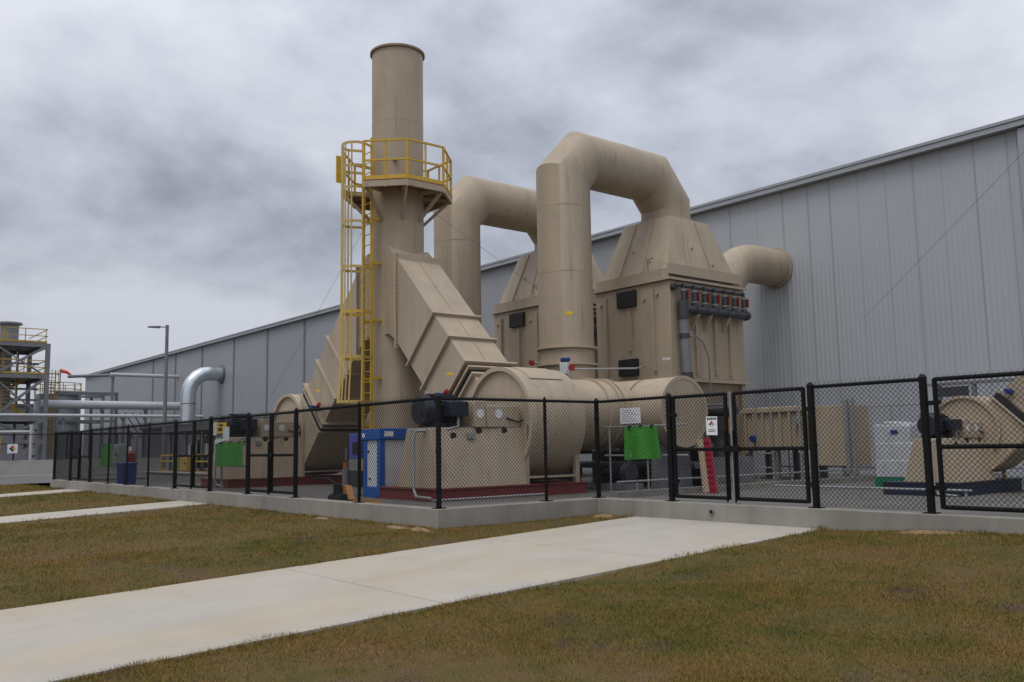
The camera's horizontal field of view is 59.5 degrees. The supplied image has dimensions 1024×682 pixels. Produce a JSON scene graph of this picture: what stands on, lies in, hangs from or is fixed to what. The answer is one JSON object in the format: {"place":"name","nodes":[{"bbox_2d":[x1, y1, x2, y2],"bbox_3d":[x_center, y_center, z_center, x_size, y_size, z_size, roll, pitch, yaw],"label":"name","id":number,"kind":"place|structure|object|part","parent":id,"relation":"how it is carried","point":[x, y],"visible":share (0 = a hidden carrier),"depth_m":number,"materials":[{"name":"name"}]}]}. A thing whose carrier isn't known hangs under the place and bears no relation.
{"place":"outdoors","nodes":[
{"label":"outdoors","id":0,"kind":"place"},
{"bbox_2d":[0,321,50,459],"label":"steel tower","id":1,"kind":"structure","parent":0,"point":[12,344],"depth_m":72.15,"materials":[{"name":"grey metal"}]},
{"bbox_2d":[0,489,82,497],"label":"concrete path","id":2,"kind":"structure","parent":0,"point":[39,492],"depth_m":31.80,"materials":[{"name":"grey concrete"}]},
{"bbox_2d":[0,474,145,483],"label":"road","id":3,"kind":"structure","parent":0,"point":[25,480],"depth_m":46.98,"materials":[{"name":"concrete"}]},
{"bbox_2d":[0,501,207,523],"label":"concrete path","id":4,"kind":"structure","parent":0,"point":[108,510],"depth_m":21.75,"materials":[{"name":"grey concrete"}]},
{"bbox_2d":[188,436,214,467],"bbox_3d":[-13.217,4.957,38.240,1.300,1.770,1.400,4,-9,-39],"label":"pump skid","id":5,"kind":"object","parent":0,"point":[207,437],"visible":0.19,"depth_m":37.81,"materials":[{"name":"metal"}]},
{"bbox_2d":[205,440,214,464],"bbox_3d":[-12.023,4.764,36.774,1.300,1.770,1.400,4,-9,-39],"label":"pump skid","id":6,"kind":"object","parent":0,"point":[207,449],"visible":0.07,"depth_m":36.23,"materials":[{"name":"metal"}]},
{"bbox_2d":[387,525,410,528],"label":"loose soil","id":7,"kind":"structure","parent":0,"point":[398,527],"depth_m":14.98,"materials":[{"name":"brown soil"}]},
{"bbox_2d":[0,516,820,681],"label":"concrete path","id":8,"kind":"structure","parent":0,"point":[69,639],"depth_m":10.00,"materials":[{"name":"beige concrete"}]},
{"bbox_2d":[411,527,429,531],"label":"loose soil","id":9,"kind":"structure","parent":0,"point":[419,528],"depth_m":14.54,"materials":[{"name":"brown soil"}]},
{"bbox_2d":[0,483,1023,681],"bbox_3d":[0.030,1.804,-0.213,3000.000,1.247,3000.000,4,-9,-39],"label":"ground","id":10,"kind":"structure","parent":0,"point":[516,675],"depth_m":8.53,"materials":[{"name":"green plant"}]},
{"bbox_2d":[0,471,179,477],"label":"road kerb","id":11,"kind":"structure","parent":10,"relation":"on","point":[26,476],"depth_m":52.05,"materials":[{"name":"grey concrete"}]},
{"bbox_2d":[50,469,1023,534],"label":"pad curb","id":12,"kind":"structure","parent":10,"relation":"on","point":[789,516],"depth_m":15.46,"materials":[{"name":"concrete"}]},
{"bbox_2d":[51,430,72,480],"bbox_3d":[-17.555,4.477,35.015,0.180,1.935,2.760,4,-9,-39],"label":"chain link fence","id":13,"kind":"object","parent":12,"relation":"on","point":[55,455],"visible":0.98,"depth_m":35.03,"materials":[{"name":"black metal"}]},
{"bbox_2d":[69,431,79,480],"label":"gate","id":14,"kind":"structure","parent":13,"relation":"attached to","point":[74,455],"depth_m":33.51,"materials":[{"name":"black metal"}]},
{"bbox_2d":[88,420,178,488],"bbox_3d":[-12.188,3.610,28.429,0.180,1.935,9.080,4,-9,-39],"label":"chain link fence","id":15,"kind":"object","parent":12,"relation":"on","point":[117,449],"visible":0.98,"depth_m":27.98,"materials":[{"name":"black metal"}]},
{"bbox_2d":[78,429,90,479],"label":"gate","id":16,"kind":"structure","parent":15,"relation":"attached to","point":[80,468],"depth_m":32.52,"materials":[{"name":"black metal"}]},
{"bbox_2d":[174,419,193,488],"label":"gate","id":17,"kind":"structure","parent":15,"relation":"attached to","point":[176,463],"depth_m":24.45,"materials":[{"name":"black metal"}]},
{"bbox_2d":[52,431,357,479],"bbox_3d":[-11.572,5.137,41.476,17.648,1.935,0.180,4,-9,-39],"label":"chain link fence","id":18,"kind":"object","parent":12,"relation":"on","point":[140,448],"visible":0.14,"depth_m":38.03,"materials":[{"name":"black metal"}]},
{"bbox_2d":[207,412,252,493],"bbox_3d":[-6.968,2.767,22.024,0.180,1.935,2.590,4,-9,-39],"label":"chain link fence","id":19,"kind":"object","parent":12,"relation":"on","point":[211,451],"visible":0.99,"depth_m":22.02,"materials":[{"name":"black metal"}]},
{"bbox_2d":[191,419,213,488],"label":"gate","id":20,"kind":"structure","parent":19,"relation":"attached to","point":[194,461],"depth_m":23.50,"materials":[{"name":"black metal"}]},
{"bbox_2d":[247,412,270,494],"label":"gate","id":21,"kind":"structure","parent":19,"relation":"attached to","point":[256,455],"depth_m":20.59,"materials":[{"name":"black metal"}]},
{"bbox_2d":[290,394,441,508],"bbox_3d":[-2.921,2.113,17.058,0.180,1.935,5.570,4,-9,-39],"label":"chain link fence","id":22,"kind":"object","parent":12,"relation":"on","point":[437,451],"visible":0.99,"depth_m":16.74,"materials":[{"name":"black metal"}]},
{"bbox_2d":[269,409,299,494],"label":"gate","id":23,"kind":"structure","parent":22,"relation":"attached to","point":[272,455],"depth_m":19.68,"materials":[{"name":"black metal"}]},
{"bbox_2d":[435,393,605,508],"bbox_3d":[0.212,1.951,16.137,3.879,1.935,0.180,4,-9,-39],"label":"chain link fence","id":24,"kind":"object","parent":12,"relation":"on","point":[544,400],"visible":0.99,"depth_m":16.24,"materials":[{"name":"black metal"}]},
{"bbox_2d":[596,392,679,501],"bbox_3d":[2.255,1.965,16.552,0.180,1.935,1.931,4,-9,-39],"label":"chain link fence","id":25,"kind":"object","parent":12,"relation":"on","point":[668,427],"visible":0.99,"depth_m":16.34,"materials":[{"name":"black metal"}]},
{"bbox_2d":[670,390,731,501],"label":"gate","id":26,"kind":"structure","parent":25,"relation":"attached to","point":[726,448],"depth_m":15.29,"materials":[{"name":"black metal"}]},
{"bbox_2d":[706,416,717,434],"bbox_3d":[3.369,1.430,15.118,0.011,0.320,0.234,4,-9,-39],"label":"hazard sign","id":27,"kind":"object","parent":26,"relation":"attached to","point":[711,425],"visible":1,"depth_m":15.11,"materials":[{"name":"white plastic"}]},
{"bbox_2d":[728,392,740,503],"bbox_3d":[3.654,1.770,14.864,0.140,1.860,0.140,4,-9,-39],"label":"drop post","id":28,"kind":"object","parent":12,"relation":"on","point":[730,413],"visible":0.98,"depth_m":14.86,"materials":[{"name":"metal"}]},
{"bbox_2d":[806,374,941,513],"bbox_3d":[5.152,1.497,12.997,0.180,1.935,1.939,4,-9,-39],"label":"chain link fence","id":29,"kind":"object","parent":12,"relation":"on","point":[920,380],"visible":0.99,"depth_m":12.89,"materials":[{"name":"black metal"}]},
{"bbox_2d":[731,386,811,503],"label":"gate","id":30,"kind":"structure","parent":29,"relation":"attached to","point":[736,449],"depth_m":14.22,"materials":[{"name":"black metal"}]},
{"bbox_2d":[927,368,1023,512],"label":"gate","id":31,"kind":"structure","parent":29,"relation":"attached to","point":[941,487],"depth_m":11.80,"materials":[{"name":"black metal"}]},
{"bbox_2d":[86,470,1023,516],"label":"equipment pad","id":32,"kind":"object","parent":10,"relation":"on","point":[920,502],"depth_m":18.19,"materials":[{"name":"concrete"}]},
{"bbox_2d":[100,443,114,465],"bbox_3d":[-15.730,4.448,34.968,0.125,0.880,2.200,4,-9,-39],"label":"green sheet","id":33,"kind":"object","parent":32,"relation":"on","point":[107,455],"visible":0.27,"depth_m":35.08,"materials":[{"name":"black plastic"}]},
{"bbox_2d":[112,444,126,465],"bbox_3d":[-14.589,4.228,33.263,0.350,0.800,0.700,4,-9,-39],"label":"electrical cabinet","id":34,"kind":"object","parent":32,"relation":"on","point":[119,452],"visible":0.34,"depth_m":33.05,"materials":[{"name":"metal"}]},
{"bbox_3d":[-14.706,4.219,33.169,0.049,0.680,0.620,4,-9,-39],"label":"door","id":35,"kind":"part","parent":34,"relation":"part of","materials":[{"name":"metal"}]},
{"bbox_2d":[116,462,136,484],"bbox_3d":[-13.479,4.643,31.325,0.520,0.785,0.840,4,-9,-39],"label":"blue bin","id":36,"kind":"object","parent":32,"relation":"on","point":[122,468],"visible":0.31,"depth_m":31.09,"materials":[{"name":"plastic"}]},
{"bbox_2d":[128,439,137,479],"bbox_3d":[-14.618,4.564,34.398,0.445,1.700,0.356,4,-9,-39],"label":"fire extinguisher","id":37,"kind":"object","parent":32,"relation":"on","point":[136,449],"visible":0.23,"depth_m":34.41,"materials":[{"name":"metal"}]},
{"bbox_2d":[160,454,178,471],"bbox_3d":[-14.158,5.201,36.987,0.050,1.025,2.150,4,-9,-39],"label":"yellow handrail","id":38,"kind":"object","parent":32,"relation":"on","point":[168,461],"visible":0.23,"depth_m":37.05,"materials":[{"name":"metal"}]},
{"bbox_2d":[144,471,207,482],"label":"concrete wall","id":39,"kind":"structure","parent":32,"relation":"on","point":[172,475],"depth_m":35.06,"materials":[{"name":"grey concrete"}]},
{"bbox_2d":[180,457,196,471],"bbox_3d":[-12.694,4.803,35.088,0.450,0.620,0.750,4,-9,-39],"label":"storage box","id":40,"kind":"object","parent":32,"relation":"on","point":[186,464],"visible":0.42,"depth_m":34.80,"materials":[{"name":"yellow paint"}]},
{"bbox_2d":[180,457,185,469],"bbox_3d":[-12.850,4.791,34.962,0.049,0.500,0.670,4,-9,-39],"label":"door","id":41,"kind":"structure","parent":40,"relation":"in","point":[180,457],"depth_m":34.96,"materials":[{"name":"yellow paint"}]},
{"bbox_2d":[195,454,207,472],"bbox_3d":[-11.361,4.749,33.556,0.050,1.025,3.050,4,-9,-39],"label":"yellow handrail","id":42,"kind":"object","parent":32,"relation":"on","point":[205,461],"visible":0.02,"depth_m":33.97,"materials":[{"name":"metal"}]},
{"bbox_2d":[165,425,252,469],"bbox_3d":[-11.917,4.582,36.820,2.700,2.140,6.100,4,-9,-39],"label":"canopy","id":43,"kind":"object","parent":32,"relation":"on","point":[187,443],"visible":0.07,"depth_m":36.79,"materials":[{"name":"grey metal"}]},
{"bbox_2d":[212,422,228,489],"bbox_3d":[-8.622,3.379,26.405,0.105,1.980,1.650,4,-9,-39],"label":"warning sign","id":44,"kind":"object","parent":32,"relation":"on","point":[223,440],"visible":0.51,"depth_m":26.25,"materials":[{"name":"metal"}]},
{"bbox_2d":[214,439,228,461],"bbox_3d":[-8.575,3.232,26.365,0.250,0.660,0.600,4,-9,-39],"label":"electrical cabinet","id":45,"kind":"object","parent":44,"relation":"attached to","point":[216,443],"visible":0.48,"depth_m":26.42,"materials":[{"name":"metal"}]},
{"bbox_2d":[213,443,245,489],"bbox_3d":[-7.973,3.570,25.385,0.120,1.341,2.500,4,-9,-39],"label":"handrail","id":46,"kind":"object","parent":32,"relation":"on","point":[221,466],"visible":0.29,"depth_m":26.22,"materials":[{"name":"metal"}]},
{"bbox_2d":[216,441,242,465],"bbox_3d":[-7.969,3.196,25.331,0.125,0.710,2.000,4,-9,-39],"label":"green sheet","id":47,"kind":"object","parent":46,"relation":"hanging from","point":[232,445],"visible":0.56,"depth_m":25.28,"materials":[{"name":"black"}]},
{"bbox_2d":[200,393,361,487],"bbox_3d":[-7.462,3.148,29.081,4.490,3.025,3.634,4,-9,-39],"label":"process fan","id":48,"kind":"object","parent":32,"relation":"on","point":[287,402],"visible":0.41,"depth_m":28.61},
{"bbox_2d":[311,477,380,502],"bbox_3d":[-3.442,3.065,18.343,1.897,0.537,0.477,-5,-8,34],"label":"hose","id":49,"kind":"object","parent":32,"relation":"on","point":[348,496],"visible":0.45,"depth_m":18.28,"materials":[{"name":"orange rubber"}]},
{"bbox_2d":[342,448,349,484],"bbox_3d":[-4.002,3.153,21.609,0.180,1.150,0.180,4,-9,-39],"label":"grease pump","id":50,"kind":"object","parent":32,"relation":"on","point":[345,471],"visible":0.47,"depth_m":21.54,"materials":[{"name":"grey metal"}]},
{"bbox_2d":[349,434,362,486],"bbox_3d":[-3.680,2.955,21.379,0.210,1.480,0.600,4,-9,-39],"label":"control panel","id":51,"kind":"object","parent":32,"relation":"on","point":[355,458],"visible":0.35,"depth_m":21.32,"materials":[{"name":"blue paint"}]},
{"bbox_2d":[361,428,407,497],"bbox_3d":[-2.722,2.864,21.177,1.444,1.580,0.834,4,-9,-39],"label":"blue cabinet","id":52,"kind":"object","parent":32,"relation":"on","point":[384,458],"visible":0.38,"depth_m":20.72,"materials":[{"name":"metal"}]},
{"bbox_3d":[-3.229,2.835,20.770,0.065,1.070,0.480,4,-9,-39],"label":"door","id":53,"kind":"part","parent":52,"relation":"part of","materials":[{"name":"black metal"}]},
{"bbox_3d":[-2.495,2.838,20.901,1.090,1.070,0.040,4,-9,-39],"label":"door","id":54,"kind":"part","parent":52,"relation":"part of","materials":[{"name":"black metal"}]},
{"bbox_2d":[336,43,451,470],"bbox_3d":[-3.419,-2.241,26.460,3.176,12.980,3.071,-2,-7,6],"label":"exhaust stack","id":55,"kind":"object","parent":32,"relation":"on","point":[398,187],"visible":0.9,"depth_m":25.89,"materials":[{"name":"beige paint"}]},
{"bbox_2d":[261,236,359,413],"bbox_3d":[-10.370,1.855,39.795,0.010,8.208,30.111,2,-7,-25],"label":"guy wire","id":56,"kind":"object","parent":55,"relation":"attached to","point":[308,328],"visible":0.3,"depth_m":34.08,"materials":[{"name":"metal"}]},
{"bbox_2d":[302,253,369,428],"bbox_3d":[-4.822,0.152,27.855,1.880,5.083,4.676,4,-9,-39],"label":"breech duct","id":57,"kind":"object","parent":55,"relation":"attached to","point":[320,388],"visible":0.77,"depth_m":27.63,"materials":[{"name":"beige paint"}]},
{"bbox_2d":[384,247,516,394],"bbox_3d":[-2.009,-0.302,24.404,1.880,5.083,4.676,4,-9,-39],"label":"breech duct","id":58,"kind":"object","parent":55,"relation":"attached to","point":[444,341],"visible":0.87,"depth_m":24.05,"materials":[{"name":"beige paint"}]},
{"bbox_2d":[422,204,537,288],"bbox_3d":[2.086,-0.947,31.059,0.010,5.308,13.710,-7,-9,43],"label":"guy wire","id":59,"kind":"object","parent":55,"relation":"attached to","point":[481,247],"visible":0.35,"depth_m":28.09,"materials":[{"name":"metal"}]},
{"bbox_2d":[367,175,536,426],"bbox_3d":[-1.948,-0.317,32.551,8.470,10.534,5.150,4,-9,-39],"label":"arched duct","id":60,"kind":"object","parent":32,"relation":"on","point":[477,202],"visible":0.23,"depth_m":30.45,"materials":[{"name":"beige paint"}]},
{"bbox_2d":[378,367,587,501],"bbox_3d":[-0.994,2.103,21.143,4.490,3.025,3.634,4,-9,-39],"label":"process fan","id":61,"kind":"object","parent":32,"relation":"on","point":[518,382],"visible":0.73,"depth_m":20.05},
{"bbox_2d":[432,493,544,501],"bbox_3d":[-0.388,3.043,17.048,2.700,0.181,0.120,4,-9,-39],"label":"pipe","id":62,"kind":"object","parent":32,"relation":"on","point":[487,497],"visible":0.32,"depth_m":17.04,"materials":[{"name":"metal"}]},
{"bbox_2d":[490,251,618,449],"bbox_3d":[1.799,0.840,33.105,3.770,8.240,3.610,4,-9,-39],"label":"scrubber","id":63,"kind":"object","parent":32,"relation":"on","point":[516,323],"visible":0.09,"depth_m":32.55,"materials":[{"name":"beige paint"}]},
{"bbox_2d":[536,131,707,488],"bbox_3d":[3.602,-1.214,25.741,8.470,10.534,5.230,4,-9,-39],"label":"arched duct","id":64,"kind":"object","parent":32,"relation":"on","point":[574,168],"visible":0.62,"depth_m":25.80,"materials":[{"name":"beige paint"}]},
{"bbox_2d":[529,360,539,365],"bbox_3d":[0.710,0.632,26.056,0.447,0.158,0.143,-4,-7,25],"label":"pressure gauge","id":65,"kind":"object","parent":64,"relation":"attached to","point":[531,362],"visible":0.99,"depth_m":26.05,"materials":[{"name":"metal"}]},
{"bbox_2d":[560,357,645,374],"bbox_3d":[3.103,0.942,25.609,3.620,0.840,1.449,4,-9,-39],"label":"pipe","id":66,"kind":"object","parent":64,"relation":"attached to","point":[566,368],"visible":0.91,"depth_m":24.84,"materials":[{"name":"metal"}]},
{"bbox_2d":[601,460,643,490],"bbox_3d":[2.807,3.204,22.450,0.950,1.017,1.050,4,-9,-39],"label":"pump","id":67,"kind":"object","parent":32,"relation":"on","point":[623,475],"visible":0.59,"depth_m":22.05,"materials":[{"name":"grey metal"}]},
{"bbox_2d":[604,423,688,491],"bbox_3d":[3.035,2.701,20.498,0.120,1.551,2.550,4,-9,-39],"label":"handrail","id":68,"kind":"object","parent":32,"relation":"on","point":[609,455],"visible":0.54,"depth_m":21.06,"materials":[{"name":"metal"}]},
{"bbox_2d":[620,407,640,457],"bbox_3d":[2.770,2.136,20.830,0.044,1.160,0.640,4,-9,-39],"label":"notice board","id":69,"kind":"object","parent":68,"relation":"attached to","point":[628,414],"visible":0.7,"depth_m":20.86,"materials":[{"name":"grey metal"}]},
{"bbox_2d":[624,425,660,459],"bbox_3d":[2.991,2.321,20.505,0.125,0.790,1.160,4,-9,-39],"label":"green sheet","id":70,"kind":"object","parent":68,"relation":"hanging from","point":[642,442],"visible":0.7,"depth_m":20.48,"materials":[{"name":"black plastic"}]},
{"bbox_2d":[593,216,750,456],"bbox_3d":[5.218,0.288,28.909,3.770,8.240,3.610,4,-9,-39],"label":"scrubber","id":71,"kind":"object","parent":32,"relation":"on","point":[672,300],"visible":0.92,"depth_m":28.00,"materials":[{"name":"beige paint"}]},
{"bbox_2d":[697,439,709,492],"bbox_3d":[4.371,2.843,20.433,0.157,1.232,0.536,-1,-7,-1],"label":"plank","id":72,"kind":"object","parent":32,"relation":"on","point":[703,466],"visible":0.64,"depth_m":20.39,"materials":[{"name":"beige paint"}]},
{"bbox_2d":[703,438,717,492],"bbox_3d":[4.474,2.809,20.248,0.161,1.235,0.598,-1,-7,-3],"label":"plank","id":73,"kind":"object","parent":32,"relation":"on","point":[711,467],"visible":0.69,"depth_m":20.19,"materials":[{"name":"red wood"}]},
{"bbox_2d":[704,403,754,484],"bbox_3d":[5.530,2.701,23.309,0.900,2.125,1.150,4,-9,-39],"label":"pump set","id":74,"kind":"object","parent":32,"relation":"on","point":[745,479],"visible":0.23,"depth_m":23.00,"materials":[{"name":"grey metal"}]},
{"bbox_2d":[611,475,877,497],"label":"curb","id":75,"kind":"structure","parent":32,"relation":"on","point":[857,479],"depth_m":21.39,"materials":[{"name":"concrete"}]},
{"bbox_2d":[617,467,875,490],"bbox_3d":[7.193,3.447,22.848,12.800,0.221,0.120,4,-9,-39],"label":"pipe","id":76,"kind":"object","parent":75,"relation":"on","point":[739,475],"visible":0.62,"depth_m":21.58,"materials":[{"name":"metal"}]},
{"bbox_2d":[754,393,774,481],"bbox_3d":[7.148,2.703,25.373,0.050,2.550,0.550,4,-9,-39],"label":"rack frame","id":77,"kind":"object","parent":32,"relation":"on","point":[772,453],"visible":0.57,"depth_m":25.30,"materials":[{"name":"metal"}]},
{"bbox_2d":[740,405,827,479],"bbox_3d":[8.164,3.080,27.047,1.480,2.160,2.160,4,-9,-39],"label":"sump tank","id":78,"kind":"object","parent":32,"relation":"on","point":[783,428],"visible":0.41,"depth_m":26.75,"materials":[{"name":"grey metal"}]},
{"bbox_2d":[797,390,819,479],"bbox_3d":[8.028,2.561,24.294,0.050,2.550,0.550,4,-9,-39],"label":"rack frame","id":79,"kind":"object","parent":32,"relation":"on","point":[801,453],"visible":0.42,"depth_m":24.42,"materials":[{"name":"metal"}]},
{"bbox_2d":[816,398,871,477],"bbox_3d":[9.523,2.821,25.646,1.350,2.300,1.400,4,-9,-39],"label":"panel enclosure","id":80,"kind":"object","parent":32,"relation":"on","point":[838,433],"visible":0.63,"depth_m":25.28,"materials":[{"name":"beige paint"}]},
{"bbox_2d":[774,484,971,503],"bbox_3d":[6.678,2.896,16.990,0.120,0.261,4.000,4,-9,-39],"label":"pipe","id":81,"kind":"object","parent":32,"relation":"on","point":[892,488],"visible":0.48,"depth_m":16.85,"materials":[{"name":"metal"}]},
{"bbox_2d":[873,421,921,486],"bbox_3d":[9.470,2.728,21.686,1.040,1.560,0.960,4,-9,-39],"label":"tote","id":82,"kind":"object","parent":32,"relation":"on","point":[891,474],"visible":0.58,"depth_m":21.38,"materials":[{"name":"white plastic"}]},
{"bbox_2d":[782,403,1023,477],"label":"handrail","id":83,"kind":"object","parent":32,"relation":"on","point":[873,437],"visible":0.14,"depth_m":25.91,"materials":[{"name":"metal"}]},
{"bbox_2d":[881,393,1023,496],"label":"process fan","id":84,"kind":"object","parent":32,"relation":"on","point":[973,461],"visible":0.56,"depth_m":18.10},
{"bbox_2d":[998,370,1023,411],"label":"breech duct","id":85,"kind":"object","parent":84,"relation":"on","point":[1017,391],"visible":0.83,"depth_m":18.17,"materials":[{"name":"beige metal"}]},
{"bbox_2d":[919,378,1023,460],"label":"pipe rack","id":86,"kind":"object","parent":32,"relation":"on","point":[952,389],"visible":0.21,"depth_m":22.93,"materials":[{"name":"grey metal"}]},
{"bbox_2d":[897,530,969,533],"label":"loose soil","id":87,"kind":"structure","parent":10,"relation":"on","point":[929,531],"depth_m":11.87,"materials":[{"name":"brown soil"}]},
{"bbox_2d":[0,0,1023,453],"label":"sky","id":88,"kind":"structure","parent":0,"point":[172,163],"materials":[{"name":"grey"}]},
{"bbox_2d":[556,450,591,487],"bbox_3d":[1.550,3.408,23.993,0.950,1.017,1.050,4,-9,-39],"label":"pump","id":89,"kind":"object","parent":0,"point":[569,471],"visible":0.22,"depth_m":23.65,"materials":[{"name":"grey metal"}]},
{"bbox_2d":[593,513,614,517],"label":"loose soil","id":90,"kind":"structure","parent":0,"point":[603,515],"depth_m":16.37,"materials":[{"name":"brown soil"}]},
{"bbox_2d":[580,446,713,485],"bbox_3d":[4.000,3.431,25.500,1.850,1.240,4.600,4,-9,-39],"label":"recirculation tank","id":91,"kind":"object","parent":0,"point":[645,463],"visible":0.14,"depth_m":25.32,"materials":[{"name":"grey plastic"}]},
{"label":"yard pavement","id":92,"kind":"structure","parent":0,"visible":0},
{"bbox_2d":[0,425,33,460],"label":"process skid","id":93,"kind":"object","parent":92,"relation":"on","point":[21,454],"visible":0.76,"depth_m":61.99,"materials":[{"name":"grey metal"}]},
{"bbox_2d":[0,404,33,449],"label":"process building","id":94,"kind":"structure","parent":92,"relation":"on","point":[21,407],"depth_m":97.41,"materials":[{"name":"grey metal"}]},
{"bbox_2d":[32,370,81,459],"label":"storage tank","id":95,"kind":"object","parent":92,"relation":"on","point":[69,426],"visible":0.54,"depth_m":78.38,"materials":[{"name":"metal"}]},
{"bbox_2d":[59,369,71,389],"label":"windsock","id":96,"kind":"object","parent":92,"relation":"on","point":[64,371],"visible":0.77,"depth_m":87.98,"materials":[{"name":"orange fabric"}]},
{"bbox_2d":[55,374,147,458],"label":"pipe bridge","id":97,"kind":"structure","parent":92,"relation":"on","point":[97,394],"depth_m":80.04,"materials":[{"name":"grey metal"}]},
{"bbox_2d":[0,413,202,459],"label":"overhead pipe","id":98,"kind":"object","parent":92,"relation":"on","point":[123,417],"visible":0.81,"depth_m":71.19,"materials":[{"name":"grey metal"}]},
{"bbox_2d":[0,434,208,475],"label":"retaining wall","id":99,"kind":"structure","parent":92,"relation":"on","point":[13,467],"depth_m":55.37,"materials":[{"name":"grey concrete"}]},
{"bbox_2d":[7,444,17,460],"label":"hazard sign","id":100,"kind":"object","parent":99,"relation":"attached to","point":[12,448],"visible":1,"depth_m":54.62,"materials":[{"name":"grey metal"}]},
{"bbox_2d":[39,400,180,458],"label":"overhead pipe","id":101,"kind":"object","parent":92,"relation":"on","point":[58,405],"visible":0.69,"depth_m":76.28,"materials":[{"name":"grey metal"}]},
{"bbox_2d":[148,325,168,470],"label":"light pole","id":102,"kind":"object","parent":92,"relation":"on","point":[165,376],"visible":0.69,"depth_m":48.69,"materials":[{"name":"grey metal"}]},
{"bbox_2d":[180,365,224,423],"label":"silver duct","id":103,"kind":"object","parent":92,"relation":"on","point":[194,380],"visible":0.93,"depth_m":72.41,"materials":[{"name":"grey metal"}]},
{"bbox_2d":[139,417,268,457],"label":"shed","id":104,"kind":"structure","parent":92,"relation":"on","point":[173,436],"depth_m":73.50,"materials":[{"name":"grey metal"}]},
{"bbox_2d":[83,115,1023,476],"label":"warehouse","id":105,"kind":"structure","parent":92,"relation":"on","point":[857,241],"depth_m":30.38,"materials":[{"name":"metal"}]},
{"bbox_2d":[110,373,178,443],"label":"overhead pipe","id":106,"kind":"object","parent":105,"relation":"attached to","point":[112,375],"visible":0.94,"depth_m":79.62,"materials":[{"name":"grey metal"}]},
{"bbox_2d":[723,245,792,456],"bbox_3d":[8.209,0.447,31.333,3.945,7.990,1.480,4,-9,-39],"label":"intake duct","id":107,"kind":"object","parent":105,"relation":"attached to","point":[766,267],"visible":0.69,"depth_m":31.42,"materials":[{"name":"beige paint"}]},
{"bbox_2d":[864,152,1023,317],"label":"guy wire","id":108,"kind":"object","parent":105,"relation":"attached to","point":[949,229],"visible":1,"depth_m":24.19,"materials":[{"name":"metal"}]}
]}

